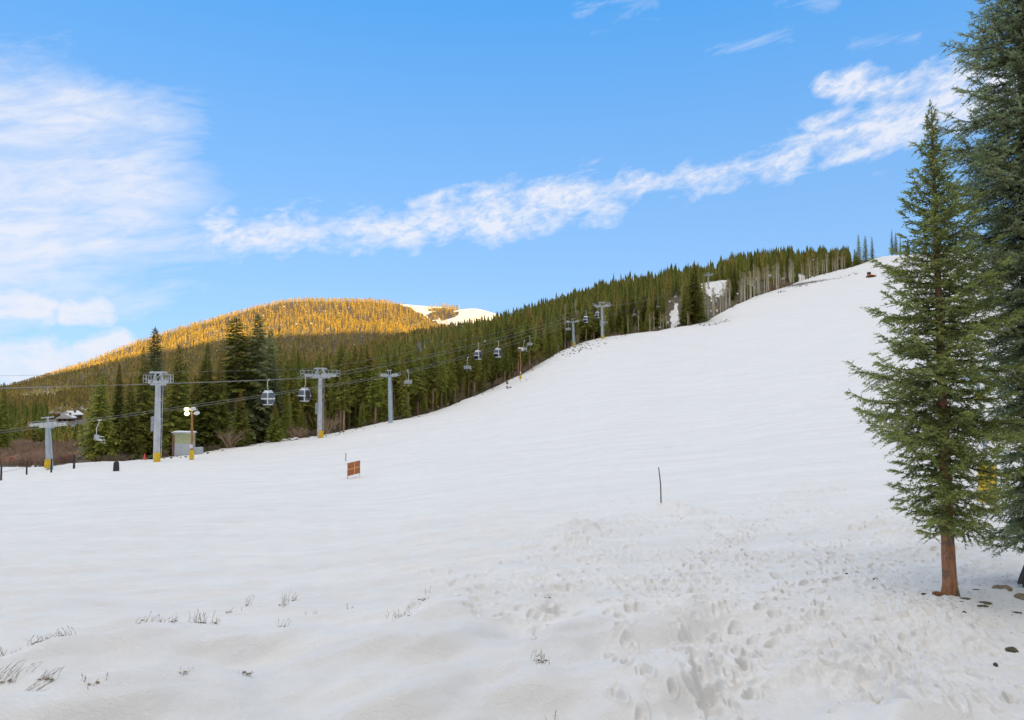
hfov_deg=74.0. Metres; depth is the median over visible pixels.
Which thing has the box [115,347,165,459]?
spruce tree
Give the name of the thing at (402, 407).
spruce tree
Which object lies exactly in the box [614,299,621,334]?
fir tree
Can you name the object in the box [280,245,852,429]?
hillside forest
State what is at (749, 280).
fir tree
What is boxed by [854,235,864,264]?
fir tree
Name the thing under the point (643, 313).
spruce tree
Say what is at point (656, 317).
spruce tree
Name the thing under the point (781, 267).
pine tree
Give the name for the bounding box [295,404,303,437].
fir tree
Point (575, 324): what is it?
pine tree
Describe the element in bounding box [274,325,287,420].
fir tree
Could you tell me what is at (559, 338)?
pine tree
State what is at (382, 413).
spruce tree
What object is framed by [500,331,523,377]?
pine tree
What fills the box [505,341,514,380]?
pine tree
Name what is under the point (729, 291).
aspen tree
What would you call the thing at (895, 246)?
fir tree
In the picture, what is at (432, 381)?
pine tree
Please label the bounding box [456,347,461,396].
pine tree
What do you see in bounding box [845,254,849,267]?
pine tree
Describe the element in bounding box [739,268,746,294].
pine tree
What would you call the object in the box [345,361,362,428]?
pine tree
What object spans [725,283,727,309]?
aspen tree
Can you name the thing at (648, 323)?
pine tree
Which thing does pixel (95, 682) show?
grass tuft
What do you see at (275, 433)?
spruce tree
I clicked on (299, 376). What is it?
spruce tree
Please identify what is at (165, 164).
sky
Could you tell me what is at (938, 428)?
spruce tree
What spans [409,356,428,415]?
pine tree
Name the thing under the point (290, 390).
haul rope
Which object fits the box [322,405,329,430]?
spruce tree
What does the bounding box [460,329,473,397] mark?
pine tree
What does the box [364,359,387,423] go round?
pine tree
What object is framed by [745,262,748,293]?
fir tree
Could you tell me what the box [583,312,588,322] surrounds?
gondola cabin
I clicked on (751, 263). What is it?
spruce tree
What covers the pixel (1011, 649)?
turf patch
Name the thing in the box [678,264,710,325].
spruce tree
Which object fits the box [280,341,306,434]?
spruce tree
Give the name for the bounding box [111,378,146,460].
spruce tree
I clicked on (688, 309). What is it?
pine tree
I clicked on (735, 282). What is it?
spruce tree
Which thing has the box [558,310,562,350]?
fir tree
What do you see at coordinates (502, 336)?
pine tree
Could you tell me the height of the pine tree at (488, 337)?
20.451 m
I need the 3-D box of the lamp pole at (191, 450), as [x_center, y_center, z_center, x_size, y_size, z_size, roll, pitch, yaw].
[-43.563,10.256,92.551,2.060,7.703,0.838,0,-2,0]
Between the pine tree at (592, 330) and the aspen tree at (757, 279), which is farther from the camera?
the aspen tree at (757, 279)
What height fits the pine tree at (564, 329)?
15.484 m
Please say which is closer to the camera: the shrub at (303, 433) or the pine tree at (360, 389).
the shrub at (303, 433)
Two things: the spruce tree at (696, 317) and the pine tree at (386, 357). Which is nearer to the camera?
the pine tree at (386, 357)
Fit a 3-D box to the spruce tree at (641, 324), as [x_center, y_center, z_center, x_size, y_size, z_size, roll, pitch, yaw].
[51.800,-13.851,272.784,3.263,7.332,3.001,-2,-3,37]
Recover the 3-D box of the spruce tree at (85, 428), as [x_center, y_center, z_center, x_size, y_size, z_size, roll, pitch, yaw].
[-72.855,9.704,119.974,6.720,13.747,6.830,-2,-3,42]
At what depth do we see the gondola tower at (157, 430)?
90.45 m
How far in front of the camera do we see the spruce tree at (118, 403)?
116.47 m
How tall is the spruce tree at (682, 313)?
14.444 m
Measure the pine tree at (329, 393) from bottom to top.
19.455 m
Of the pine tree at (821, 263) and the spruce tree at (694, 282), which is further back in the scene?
the pine tree at (821, 263)
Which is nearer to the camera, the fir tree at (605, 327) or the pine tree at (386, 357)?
the pine tree at (386, 357)
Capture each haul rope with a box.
[0,270,719,430]
[0,273,716,388]
[1,273,714,432]
[1,273,720,387]
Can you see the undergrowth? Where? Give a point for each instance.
(106, 458)
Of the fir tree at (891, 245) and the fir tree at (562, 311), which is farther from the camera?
the fir tree at (891, 245)
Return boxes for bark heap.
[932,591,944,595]
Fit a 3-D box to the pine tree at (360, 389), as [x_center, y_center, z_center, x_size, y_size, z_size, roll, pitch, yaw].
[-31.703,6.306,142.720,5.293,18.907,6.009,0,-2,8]
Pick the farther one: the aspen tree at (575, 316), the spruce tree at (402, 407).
the aspen tree at (575, 316)
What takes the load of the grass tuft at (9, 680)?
on the snowy ground
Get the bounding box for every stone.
[992,585,1012,590]
[1013,593,1023,599]
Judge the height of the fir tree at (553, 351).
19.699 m
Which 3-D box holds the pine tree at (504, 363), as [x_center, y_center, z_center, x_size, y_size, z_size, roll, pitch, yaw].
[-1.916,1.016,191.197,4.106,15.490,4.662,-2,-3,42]
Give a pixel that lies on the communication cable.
(283, 369)
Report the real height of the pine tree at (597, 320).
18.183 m
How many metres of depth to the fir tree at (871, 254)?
524.02 m
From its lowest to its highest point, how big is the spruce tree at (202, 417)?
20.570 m
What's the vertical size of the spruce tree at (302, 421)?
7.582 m
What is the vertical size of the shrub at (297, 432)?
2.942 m
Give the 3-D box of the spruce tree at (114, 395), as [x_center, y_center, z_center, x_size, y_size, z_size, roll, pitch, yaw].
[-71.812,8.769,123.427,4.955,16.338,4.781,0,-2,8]
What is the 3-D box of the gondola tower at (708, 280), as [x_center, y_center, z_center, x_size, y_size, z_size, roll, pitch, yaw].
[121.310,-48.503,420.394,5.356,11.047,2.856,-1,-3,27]
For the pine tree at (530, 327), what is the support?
on the snowy ground
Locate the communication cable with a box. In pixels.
[12,284,684,375]
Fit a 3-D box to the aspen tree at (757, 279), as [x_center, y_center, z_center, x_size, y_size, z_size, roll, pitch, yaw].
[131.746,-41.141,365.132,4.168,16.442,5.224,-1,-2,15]
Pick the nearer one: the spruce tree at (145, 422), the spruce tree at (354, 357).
the spruce tree at (145, 422)
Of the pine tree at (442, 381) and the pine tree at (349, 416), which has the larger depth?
the pine tree at (442, 381)
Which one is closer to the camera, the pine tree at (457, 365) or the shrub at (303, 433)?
the shrub at (303, 433)
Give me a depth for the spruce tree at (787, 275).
419.82 m
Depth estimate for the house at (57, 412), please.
436.12 m
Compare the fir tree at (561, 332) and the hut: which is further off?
the fir tree at (561, 332)
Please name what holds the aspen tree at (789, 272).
on the snowy ground
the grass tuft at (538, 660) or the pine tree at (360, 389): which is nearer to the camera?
the grass tuft at (538, 660)
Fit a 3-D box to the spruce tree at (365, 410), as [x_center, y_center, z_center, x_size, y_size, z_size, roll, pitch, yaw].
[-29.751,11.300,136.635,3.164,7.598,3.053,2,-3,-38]
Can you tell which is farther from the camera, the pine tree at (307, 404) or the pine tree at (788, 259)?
the pine tree at (788, 259)
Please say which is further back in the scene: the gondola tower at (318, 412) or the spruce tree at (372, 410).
the spruce tree at (372, 410)
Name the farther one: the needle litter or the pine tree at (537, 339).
the pine tree at (537, 339)
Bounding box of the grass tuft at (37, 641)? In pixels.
[28,634,48,644]
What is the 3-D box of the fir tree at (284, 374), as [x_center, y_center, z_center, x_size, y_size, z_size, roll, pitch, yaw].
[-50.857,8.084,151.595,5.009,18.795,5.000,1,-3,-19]
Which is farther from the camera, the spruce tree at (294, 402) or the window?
the spruce tree at (294, 402)
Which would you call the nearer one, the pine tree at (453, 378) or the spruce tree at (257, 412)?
the spruce tree at (257, 412)
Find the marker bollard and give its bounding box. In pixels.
[113,461,118,470]
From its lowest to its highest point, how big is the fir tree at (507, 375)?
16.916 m
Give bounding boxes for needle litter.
[852,568,1014,621]
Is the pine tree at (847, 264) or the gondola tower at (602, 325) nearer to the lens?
the gondola tower at (602, 325)
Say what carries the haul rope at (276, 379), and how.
attached to the gondola tower at (318, 412)
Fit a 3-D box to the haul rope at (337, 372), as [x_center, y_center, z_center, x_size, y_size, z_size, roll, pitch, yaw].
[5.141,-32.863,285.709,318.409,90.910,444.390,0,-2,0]
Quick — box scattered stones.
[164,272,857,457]
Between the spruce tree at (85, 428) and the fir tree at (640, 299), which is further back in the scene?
the fir tree at (640, 299)
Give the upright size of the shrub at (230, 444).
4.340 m
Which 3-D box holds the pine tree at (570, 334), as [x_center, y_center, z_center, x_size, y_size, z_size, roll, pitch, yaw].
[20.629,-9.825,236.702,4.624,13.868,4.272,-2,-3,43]
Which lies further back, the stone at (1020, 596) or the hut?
the hut
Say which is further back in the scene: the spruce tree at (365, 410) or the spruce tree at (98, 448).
the spruce tree at (365, 410)
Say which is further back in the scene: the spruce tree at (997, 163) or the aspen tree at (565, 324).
the aspen tree at (565, 324)
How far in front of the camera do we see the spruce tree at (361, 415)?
132.07 m
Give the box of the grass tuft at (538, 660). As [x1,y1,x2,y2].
[530,649,549,664]
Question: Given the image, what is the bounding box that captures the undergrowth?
[96,265,851,461]
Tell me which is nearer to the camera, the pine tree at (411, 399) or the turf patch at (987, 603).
the turf patch at (987, 603)
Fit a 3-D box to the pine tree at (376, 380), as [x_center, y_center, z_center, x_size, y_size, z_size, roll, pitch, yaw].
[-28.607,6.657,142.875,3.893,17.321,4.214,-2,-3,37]
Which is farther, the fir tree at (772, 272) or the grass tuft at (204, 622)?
the fir tree at (772, 272)
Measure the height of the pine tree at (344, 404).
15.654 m
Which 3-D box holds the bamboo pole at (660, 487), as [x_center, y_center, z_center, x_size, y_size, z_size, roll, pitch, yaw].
[5.878,5.190,26.982,0.138,1.869,0.056,0,-2,0]
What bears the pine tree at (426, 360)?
on the snowy ground
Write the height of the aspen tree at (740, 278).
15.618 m
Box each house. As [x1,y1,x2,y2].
[49,409,61,418]
[55,412,76,421]
[60,410,83,419]
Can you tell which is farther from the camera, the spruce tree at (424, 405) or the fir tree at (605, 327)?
the fir tree at (605, 327)
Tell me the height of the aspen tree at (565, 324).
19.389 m
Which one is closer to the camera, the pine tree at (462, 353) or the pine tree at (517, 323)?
the pine tree at (462, 353)
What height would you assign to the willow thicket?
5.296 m
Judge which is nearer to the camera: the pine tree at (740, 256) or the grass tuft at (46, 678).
the grass tuft at (46, 678)
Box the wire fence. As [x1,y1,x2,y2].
[0,455,74,479]
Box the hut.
[171,431,202,455]
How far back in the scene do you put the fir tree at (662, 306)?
315.28 m
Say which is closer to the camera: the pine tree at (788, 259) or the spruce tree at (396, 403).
the spruce tree at (396, 403)
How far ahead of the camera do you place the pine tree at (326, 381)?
153.67 m
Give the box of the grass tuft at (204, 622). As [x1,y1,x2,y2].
[190,611,214,623]
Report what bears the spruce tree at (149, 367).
on the snowy ground
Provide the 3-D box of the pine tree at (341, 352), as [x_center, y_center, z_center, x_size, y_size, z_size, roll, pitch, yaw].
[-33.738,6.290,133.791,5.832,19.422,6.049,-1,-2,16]
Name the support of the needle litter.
on the snowy ground
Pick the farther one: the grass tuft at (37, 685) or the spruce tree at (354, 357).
the spruce tree at (354, 357)
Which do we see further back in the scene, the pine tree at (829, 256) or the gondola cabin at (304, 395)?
the pine tree at (829, 256)
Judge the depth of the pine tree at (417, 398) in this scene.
150.08 m
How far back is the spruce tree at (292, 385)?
144.05 m
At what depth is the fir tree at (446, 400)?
156.85 m
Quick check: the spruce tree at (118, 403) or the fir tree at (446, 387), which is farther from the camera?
the fir tree at (446, 387)
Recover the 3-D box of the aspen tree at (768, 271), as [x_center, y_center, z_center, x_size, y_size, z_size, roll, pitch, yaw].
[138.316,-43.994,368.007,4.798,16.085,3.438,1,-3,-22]
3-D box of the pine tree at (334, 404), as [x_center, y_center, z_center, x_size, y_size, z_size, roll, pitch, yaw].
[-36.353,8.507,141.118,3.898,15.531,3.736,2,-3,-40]
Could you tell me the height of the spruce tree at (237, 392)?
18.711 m
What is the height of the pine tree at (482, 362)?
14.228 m
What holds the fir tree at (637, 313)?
on the snowy ground
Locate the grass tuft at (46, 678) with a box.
[34,667,63,685]
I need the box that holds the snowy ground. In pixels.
[0,250,1023,719]
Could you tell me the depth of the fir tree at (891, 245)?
570.45 m
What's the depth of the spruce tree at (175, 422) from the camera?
111.19 m
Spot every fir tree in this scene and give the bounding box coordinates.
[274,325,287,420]
[280,356,286,413]
[284,393,292,437]
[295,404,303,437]
[352,401,357,427]
[442,346,449,402]
[444,391,447,406]
[462,346,472,398]
[472,332,482,395]
[482,369,487,391]
[488,324,498,385]
[501,337,515,380]
[536,327,544,363]
[543,323,547,359]
[547,329,553,356]
[550,301,559,355]
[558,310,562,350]
[561,308,566,349]
[603,295,610,336]
[606,296,609,334]
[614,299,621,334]
[635,298,639,324]
[639,295,641,321]
[659,298,664,325]
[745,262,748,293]
[748,264,749,294]
[763,257,771,286]
[770,253,776,276]
[771,258,775,283]
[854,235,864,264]
[860,237,869,262]
[869,237,875,259]
[890,230,894,254]
[892,235,898,254]
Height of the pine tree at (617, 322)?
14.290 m
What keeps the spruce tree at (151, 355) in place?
on the snowy ground
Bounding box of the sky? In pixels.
[0,0,1018,385]
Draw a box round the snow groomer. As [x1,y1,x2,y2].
[866,272,875,277]
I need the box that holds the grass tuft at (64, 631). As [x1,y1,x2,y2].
[48,627,75,636]
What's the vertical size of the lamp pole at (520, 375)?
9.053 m
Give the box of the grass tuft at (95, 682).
[81,673,107,685]
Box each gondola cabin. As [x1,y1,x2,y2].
[261,379,274,405]
[298,377,310,401]
[474,343,481,359]
[494,341,501,357]
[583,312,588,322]
[595,310,599,318]
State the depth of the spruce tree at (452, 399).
162.49 m
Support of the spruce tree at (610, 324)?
on the snowy ground
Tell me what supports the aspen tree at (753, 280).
on the snowy ground
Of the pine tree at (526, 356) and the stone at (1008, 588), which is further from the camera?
the pine tree at (526, 356)
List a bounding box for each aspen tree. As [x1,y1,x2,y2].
[562,303,568,348]
[571,298,578,344]
[711,288,714,315]
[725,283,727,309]
[727,281,731,307]
[737,274,741,301]
[747,271,752,298]
[751,265,756,296]
[755,269,759,293]
[764,264,770,291]
[774,262,780,289]
[777,262,780,288]
[787,258,790,282]
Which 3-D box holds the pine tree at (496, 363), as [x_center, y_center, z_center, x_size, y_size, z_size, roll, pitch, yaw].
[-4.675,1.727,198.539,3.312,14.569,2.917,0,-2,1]
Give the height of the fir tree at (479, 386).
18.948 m
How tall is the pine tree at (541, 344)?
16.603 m
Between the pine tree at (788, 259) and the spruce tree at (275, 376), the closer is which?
the spruce tree at (275, 376)
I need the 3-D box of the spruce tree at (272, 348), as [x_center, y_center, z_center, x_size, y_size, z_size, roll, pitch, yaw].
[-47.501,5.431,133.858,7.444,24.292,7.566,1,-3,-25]
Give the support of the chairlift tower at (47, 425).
on the snowy ground
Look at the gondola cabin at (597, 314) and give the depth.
244.68 m
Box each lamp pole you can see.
[184,407,199,459]
[518,347,523,378]
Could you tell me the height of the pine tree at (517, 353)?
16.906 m
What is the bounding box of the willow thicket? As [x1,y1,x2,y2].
[0,437,82,465]
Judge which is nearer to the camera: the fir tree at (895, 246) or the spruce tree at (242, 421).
the spruce tree at (242, 421)
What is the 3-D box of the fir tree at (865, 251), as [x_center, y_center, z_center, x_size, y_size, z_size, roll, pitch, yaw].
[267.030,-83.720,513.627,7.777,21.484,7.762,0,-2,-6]
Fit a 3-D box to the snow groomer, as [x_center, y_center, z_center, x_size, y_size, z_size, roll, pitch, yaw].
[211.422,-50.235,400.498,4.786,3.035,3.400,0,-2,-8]
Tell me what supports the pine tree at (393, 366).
on the snowy ground
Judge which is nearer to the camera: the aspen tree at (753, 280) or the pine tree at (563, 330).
the pine tree at (563, 330)
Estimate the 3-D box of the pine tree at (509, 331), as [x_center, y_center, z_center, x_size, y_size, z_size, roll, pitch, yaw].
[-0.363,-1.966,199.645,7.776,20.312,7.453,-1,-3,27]
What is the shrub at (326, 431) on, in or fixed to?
on the snowy ground
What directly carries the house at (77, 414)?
on the snowy ground
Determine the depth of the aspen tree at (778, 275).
381.02 m
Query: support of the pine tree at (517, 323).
on the snowy ground
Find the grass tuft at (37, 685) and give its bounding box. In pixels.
[26,678,57,690]
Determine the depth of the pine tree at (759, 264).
430.25 m
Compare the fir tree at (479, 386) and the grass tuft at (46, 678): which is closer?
the grass tuft at (46, 678)
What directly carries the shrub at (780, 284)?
on the snowy ground
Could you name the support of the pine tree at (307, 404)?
on the snowy ground
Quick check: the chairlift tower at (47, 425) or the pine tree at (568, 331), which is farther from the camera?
the pine tree at (568, 331)
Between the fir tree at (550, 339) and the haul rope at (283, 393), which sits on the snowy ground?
the fir tree at (550, 339)
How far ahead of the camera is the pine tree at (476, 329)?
197.51 m
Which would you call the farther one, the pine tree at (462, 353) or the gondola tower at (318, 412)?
the pine tree at (462, 353)
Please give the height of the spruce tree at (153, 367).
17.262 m
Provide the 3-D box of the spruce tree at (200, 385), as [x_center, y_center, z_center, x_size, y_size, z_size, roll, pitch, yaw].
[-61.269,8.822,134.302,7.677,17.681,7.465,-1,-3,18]
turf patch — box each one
[978,601,992,604]
[1005,647,1018,652]
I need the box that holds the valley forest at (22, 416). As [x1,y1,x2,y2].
[0,401,212,446]
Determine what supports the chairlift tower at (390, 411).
on the snowy ground
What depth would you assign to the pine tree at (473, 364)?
172.71 m
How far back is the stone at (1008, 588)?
12.97 m
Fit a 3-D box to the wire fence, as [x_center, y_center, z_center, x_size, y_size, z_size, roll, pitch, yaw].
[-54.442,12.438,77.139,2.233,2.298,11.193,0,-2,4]
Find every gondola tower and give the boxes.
[143,371,173,461]
[300,368,339,437]
[593,302,609,338]
[705,273,712,288]
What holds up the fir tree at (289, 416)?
on the snowy ground
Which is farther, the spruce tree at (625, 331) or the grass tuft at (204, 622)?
the spruce tree at (625, 331)
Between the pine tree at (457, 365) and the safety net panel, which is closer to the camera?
the safety net panel
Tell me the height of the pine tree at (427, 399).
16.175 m
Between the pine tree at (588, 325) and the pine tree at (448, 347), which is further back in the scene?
the pine tree at (588, 325)
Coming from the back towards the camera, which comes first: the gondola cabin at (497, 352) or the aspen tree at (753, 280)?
the aspen tree at (753, 280)
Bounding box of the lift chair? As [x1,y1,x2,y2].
[94,419,104,442]
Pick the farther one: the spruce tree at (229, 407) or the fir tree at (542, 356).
the fir tree at (542, 356)
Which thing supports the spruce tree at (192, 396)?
on the snowy ground
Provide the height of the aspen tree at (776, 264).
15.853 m
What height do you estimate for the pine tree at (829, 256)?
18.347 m
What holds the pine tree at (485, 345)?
on the snowy ground
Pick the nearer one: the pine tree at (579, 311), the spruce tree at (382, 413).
the spruce tree at (382, 413)
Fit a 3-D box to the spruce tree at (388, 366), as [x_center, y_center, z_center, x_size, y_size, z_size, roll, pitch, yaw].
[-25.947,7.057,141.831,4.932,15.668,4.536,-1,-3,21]
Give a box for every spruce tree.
[0,383,15,450]
[73,372,124,461]
[78,381,112,446]
[81,368,115,448]
[110,362,126,450]
[110,367,124,433]
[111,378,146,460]
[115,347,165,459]
[137,326,170,437]
[137,360,154,445]
[148,344,205,457]
[150,361,162,441]
[179,364,190,409]
[183,375,205,443]
[189,343,227,451]
[192,362,209,420]
[204,352,233,449]
[221,379,235,440]
[221,391,255,446]
[229,359,248,444]
[233,314,283,444]
[259,329,283,440]
[261,362,281,442]
[265,403,283,441]
[279,395,295,439]
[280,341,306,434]
[282,365,304,425]
[297,371,308,426]
[298,407,307,437]
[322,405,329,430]
[334,345,373,428]
[357,399,366,427]
[358,398,369,427]
[369,358,378,417]
[372,348,393,422]
[384,358,395,420]
[392,354,411,418]
[393,342,411,419]
[406,356,415,413]
[420,394,427,414]
[448,388,453,405]
[580,299,590,341]
[588,295,600,340]
[607,312,613,336]
[614,298,632,334]
[623,306,628,334]
[635,296,654,330]
[639,318,642,332]
[651,292,660,325]
[677,296,686,324]
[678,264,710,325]
[691,292,701,323]
[724,264,735,297]
[730,272,735,299]
[733,262,739,294]
[748,251,756,279]
[785,259,788,284]
[842,99,1023,596]
[906,0,1023,586]
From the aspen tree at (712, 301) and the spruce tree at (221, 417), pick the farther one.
the aspen tree at (712, 301)
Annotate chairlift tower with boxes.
[28,417,67,469]
[379,370,399,422]
[567,320,578,346]
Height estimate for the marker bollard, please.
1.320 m
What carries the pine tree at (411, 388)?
on the snowy ground
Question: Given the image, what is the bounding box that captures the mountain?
[23,302,499,396]
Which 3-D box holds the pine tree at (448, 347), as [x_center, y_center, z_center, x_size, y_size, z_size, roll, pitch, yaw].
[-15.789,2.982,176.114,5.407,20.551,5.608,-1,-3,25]
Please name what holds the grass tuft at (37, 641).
on the snowy ground
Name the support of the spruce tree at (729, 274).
on the snowy ground
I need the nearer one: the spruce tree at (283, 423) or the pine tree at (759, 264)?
the spruce tree at (283, 423)
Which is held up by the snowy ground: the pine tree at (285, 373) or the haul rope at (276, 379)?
the pine tree at (285, 373)
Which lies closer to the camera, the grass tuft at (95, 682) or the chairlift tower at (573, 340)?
the grass tuft at (95, 682)
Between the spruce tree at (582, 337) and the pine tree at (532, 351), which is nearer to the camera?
the pine tree at (532, 351)
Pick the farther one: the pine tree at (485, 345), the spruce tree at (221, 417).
the pine tree at (485, 345)
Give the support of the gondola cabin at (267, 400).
hanging from the haul rope at (337, 372)
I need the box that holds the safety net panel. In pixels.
[347,460,359,478]
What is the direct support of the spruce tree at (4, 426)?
on the snowy ground
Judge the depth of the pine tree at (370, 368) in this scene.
160.17 m
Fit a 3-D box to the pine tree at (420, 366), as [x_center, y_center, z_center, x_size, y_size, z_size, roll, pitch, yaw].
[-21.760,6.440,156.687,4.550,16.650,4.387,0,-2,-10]
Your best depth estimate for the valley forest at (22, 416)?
155.52 m
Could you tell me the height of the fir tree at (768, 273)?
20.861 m
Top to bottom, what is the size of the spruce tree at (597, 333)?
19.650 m
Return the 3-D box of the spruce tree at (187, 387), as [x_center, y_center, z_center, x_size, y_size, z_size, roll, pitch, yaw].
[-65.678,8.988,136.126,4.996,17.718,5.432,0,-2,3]
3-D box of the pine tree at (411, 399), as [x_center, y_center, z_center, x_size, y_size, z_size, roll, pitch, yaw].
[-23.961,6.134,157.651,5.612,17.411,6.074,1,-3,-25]
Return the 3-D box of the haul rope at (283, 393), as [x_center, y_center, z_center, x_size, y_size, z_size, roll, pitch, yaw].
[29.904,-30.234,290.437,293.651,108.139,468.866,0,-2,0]
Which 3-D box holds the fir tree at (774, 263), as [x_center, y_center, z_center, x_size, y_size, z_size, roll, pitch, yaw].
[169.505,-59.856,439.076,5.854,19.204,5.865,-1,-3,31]
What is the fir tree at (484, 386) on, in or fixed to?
on the snowy ground
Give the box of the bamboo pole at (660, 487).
[658,467,661,502]
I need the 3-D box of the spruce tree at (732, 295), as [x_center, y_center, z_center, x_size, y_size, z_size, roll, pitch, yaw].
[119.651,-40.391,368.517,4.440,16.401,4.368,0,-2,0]
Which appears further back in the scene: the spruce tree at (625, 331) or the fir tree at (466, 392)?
the spruce tree at (625, 331)
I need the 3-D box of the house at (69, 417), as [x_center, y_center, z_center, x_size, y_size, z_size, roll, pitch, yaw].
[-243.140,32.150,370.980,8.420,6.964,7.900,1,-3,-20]
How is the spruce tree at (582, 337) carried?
on the snowy ground
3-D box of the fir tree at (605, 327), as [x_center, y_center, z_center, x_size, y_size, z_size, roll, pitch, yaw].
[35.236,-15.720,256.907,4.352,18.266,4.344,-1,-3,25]
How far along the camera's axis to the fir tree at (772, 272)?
421.09 m
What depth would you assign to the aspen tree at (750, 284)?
351.29 m
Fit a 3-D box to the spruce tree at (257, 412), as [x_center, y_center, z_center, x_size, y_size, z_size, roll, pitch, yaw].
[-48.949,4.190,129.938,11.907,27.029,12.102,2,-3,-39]
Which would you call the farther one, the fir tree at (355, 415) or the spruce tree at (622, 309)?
the spruce tree at (622, 309)
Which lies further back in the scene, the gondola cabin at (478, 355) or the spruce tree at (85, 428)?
the gondola cabin at (478, 355)
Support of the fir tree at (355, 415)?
on the snowy ground
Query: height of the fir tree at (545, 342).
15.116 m
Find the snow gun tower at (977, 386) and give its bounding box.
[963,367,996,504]
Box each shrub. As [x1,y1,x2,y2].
[214,425,246,447]
[288,423,307,437]
[293,426,310,437]
[312,412,340,434]
[765,278,791,287]
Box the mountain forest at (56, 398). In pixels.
[0,297,490,417]
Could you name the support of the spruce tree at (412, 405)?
on the snowy ground
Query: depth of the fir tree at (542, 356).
231.95 m
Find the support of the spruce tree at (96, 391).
on the snowy ground
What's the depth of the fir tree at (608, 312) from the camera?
272.06 m
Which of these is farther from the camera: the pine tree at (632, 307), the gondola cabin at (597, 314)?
the pine tree at (632, 307)
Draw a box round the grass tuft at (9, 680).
[0,659,41,683]
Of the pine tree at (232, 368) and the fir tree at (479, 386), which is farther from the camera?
the fir tree at (479, 386)
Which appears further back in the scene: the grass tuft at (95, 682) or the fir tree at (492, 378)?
the fir tree at (492, 378)
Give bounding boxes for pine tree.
[209,315,266,445]
[280,359,297,406]
[297,359,317,433]
[313,354,332,421]
[323,349,356,427]
[326,344,356,431]
[328,365,339,430]
[333,357,354,430]
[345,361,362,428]
[350,347,369,426]
[364,354,373,421]
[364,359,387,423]
[367,353,381,414]
[380,351,395,392]
[382,345,400,418]
[393,341,427,417]
[405,352,413,417]
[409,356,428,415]
[410,351,427,415]
[413,355,424,408]
[422,345,444,411]
[422,353,430,408]
[422,356,429,397]
[435,349,449,408]
[442,334,459,396]
[445,343,468,402]
[445,346,459,400]
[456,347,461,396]
[457,339,465,397]
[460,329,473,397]
[465,333,483,395]
[471,327,483,388]
[477,347,491,391]
[481,324,493,387]
[482,335,492,388]
[491,343,499,383]
[497,337,510,381]
[500,320,510,377]
[500,320,515,378]
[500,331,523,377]
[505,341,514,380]
[511,326,524,372]
[515,317,519,371]
[520,333,530,374]
[521,313,538,369]
[524,325,537,364]
[534,321,546,362]
[534,327,543,362]
[554,321,563,351]
[560,318,564,346]
[562,312,569,347]
[564,314,571,346]
[566,313,575,346]
[567,308,580,336]
[574,299,583,343]
[576,301,595,340]
[587,310,596,339]
[589,300,600,338]
[611,309,625,334]
[628,296,637,326]
[643,310,650,328]
[684,291,693,325]
[735,252,745,272]
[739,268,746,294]
[756,258,762,273]
[777,256,785,278]
[785,255,792,276]
[819,254,825,270]
[827,252,833,267]
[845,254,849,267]
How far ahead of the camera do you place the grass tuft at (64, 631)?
10.71 m
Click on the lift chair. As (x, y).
(96, 437)

